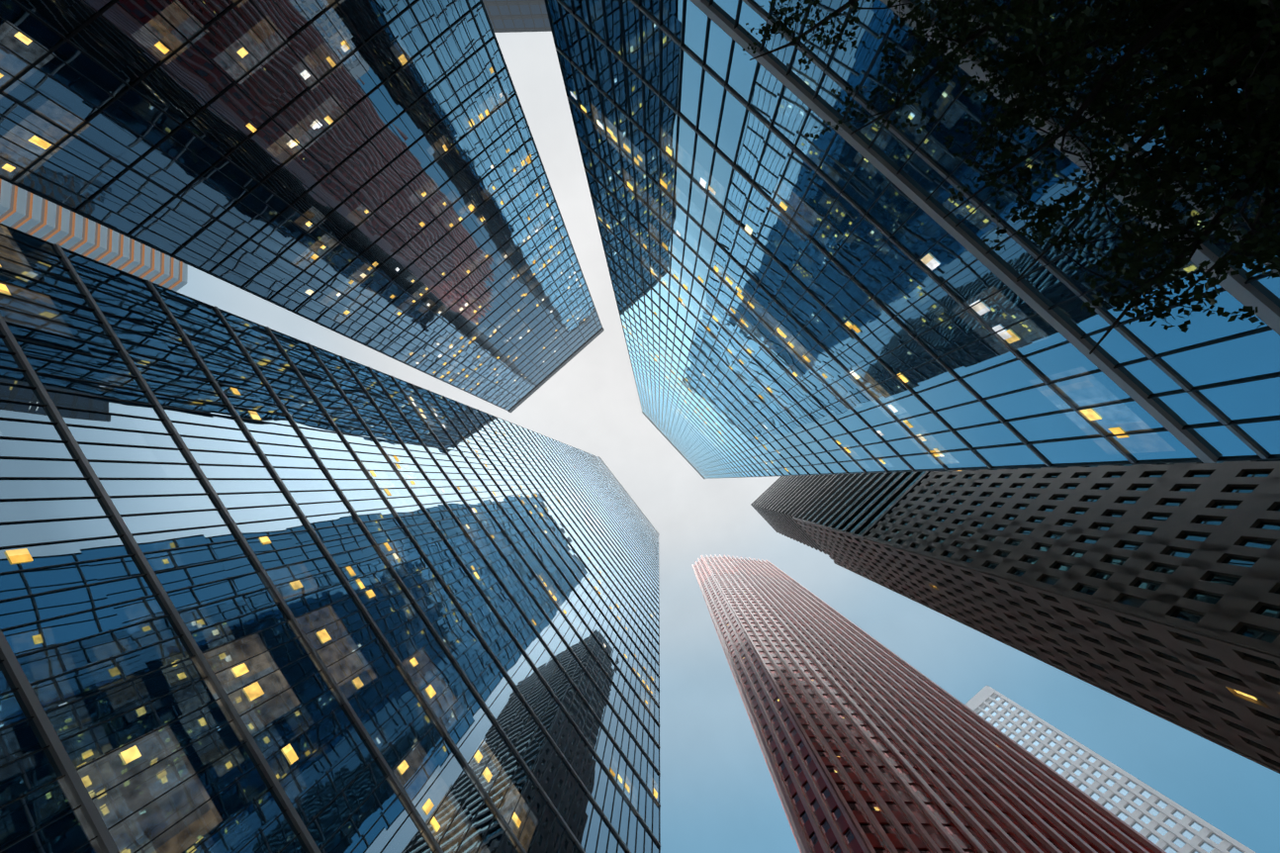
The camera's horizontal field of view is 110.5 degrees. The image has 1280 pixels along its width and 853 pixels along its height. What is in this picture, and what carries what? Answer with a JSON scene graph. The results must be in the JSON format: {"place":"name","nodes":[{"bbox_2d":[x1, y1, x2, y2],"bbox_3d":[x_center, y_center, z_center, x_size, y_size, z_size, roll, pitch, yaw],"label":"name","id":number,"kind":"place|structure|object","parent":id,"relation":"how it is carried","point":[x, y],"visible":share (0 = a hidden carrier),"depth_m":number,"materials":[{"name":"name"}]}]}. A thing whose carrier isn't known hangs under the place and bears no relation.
{"place":"outdoors","nodes":[
{"label":"outdoors","id":0,"kind":"place"},
{"bbox_2d":[0,0,604,412],"bbox_3d":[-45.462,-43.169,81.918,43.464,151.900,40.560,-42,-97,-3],"label":"skyscraper","id":1,"kind":"structure","parent":0,"point":[372,174],"depth_m":49.18,"materials":[{"name":"blue glass"}]},
{"bbox_2d":[0,223,660,852],"bbox_3d":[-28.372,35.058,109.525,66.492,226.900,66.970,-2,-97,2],"label":"tower","id":2,"kind":"structure","parent":0,"point":[265,590],"depth_m":20.89,"materials":[{"name":"blue glass"}]},
{"bbox_2d":[176,31,1279,852],"label":"sky","id":3,"kind":"structure","parent":0,"point":[718,793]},
{"label":"ground","id":4,"kind":"structure","parent":0,"visible":0},
{"bbox_2d":[0,179,187,291],"bbox_3d":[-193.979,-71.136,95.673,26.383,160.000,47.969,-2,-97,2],"label":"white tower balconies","id":5,"kind":"structure","parent":4,"relation":"on","point":[28,212],"depth_m":143.91,"materials":[{"name":"white concrete"},{"name":"wood"},{"name":"glass"}]},
{"bbox_2d":[482,0,551,32],"bbox_3d":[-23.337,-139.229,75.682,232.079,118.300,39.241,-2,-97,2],"label":"skyscraper","id":6,"kind":"structure","parent":4,"relation":"on","point":[512,16],"depth_m":128.66,"materials":[{"name":"grey glass"}]},
{"bbox_2d":[544,0,1279,478],"bbox_3d":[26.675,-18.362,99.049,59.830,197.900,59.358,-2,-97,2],"label":"skyscraper","id":7,"kind":"structure","parent":4,"relation":"on","point":[841,301],"depth_m":21.68,"materials":[{"name":"blue glass"}]},
{"bbox_2d":[691,553,1166,852],"bbox_3d":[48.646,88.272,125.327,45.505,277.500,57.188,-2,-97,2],"label":"red granite tower","id":8,"kind":"structure","parent":4,"relation":"on","point":[868,743],"depth_m":76.72,"materials":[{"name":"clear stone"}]},
{"bbox_2d":[742,0,1279,354],"bbox_3d":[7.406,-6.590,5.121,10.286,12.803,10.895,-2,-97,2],"label":"overhead tree","id":9,"kind":"object","parent":4,"relation":"on","point":[1234,45],"visible":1,"depth_m":6.37,"materials":[{"name":"green plant"}]},
{"bbox_2d":[750,458,1279,773],"bbox_3d":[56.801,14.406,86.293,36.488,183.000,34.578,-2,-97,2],"label":"skyscraper","id":10,"kind":"structure","parent":4,"relation":"on","point":[1153,589],"depth_m":40.51,"materials":[{"name":"brown stone"}]},
{"bbox_2d":[965,685,1256,852],"bbox_3d":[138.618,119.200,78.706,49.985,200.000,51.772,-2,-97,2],"label":"skyscraper","id":11,"kind":"structure","parent":4,"relation":"on","point":[1166,824],"depth_m":127.93,"materials":[{"name":"clear stone"}]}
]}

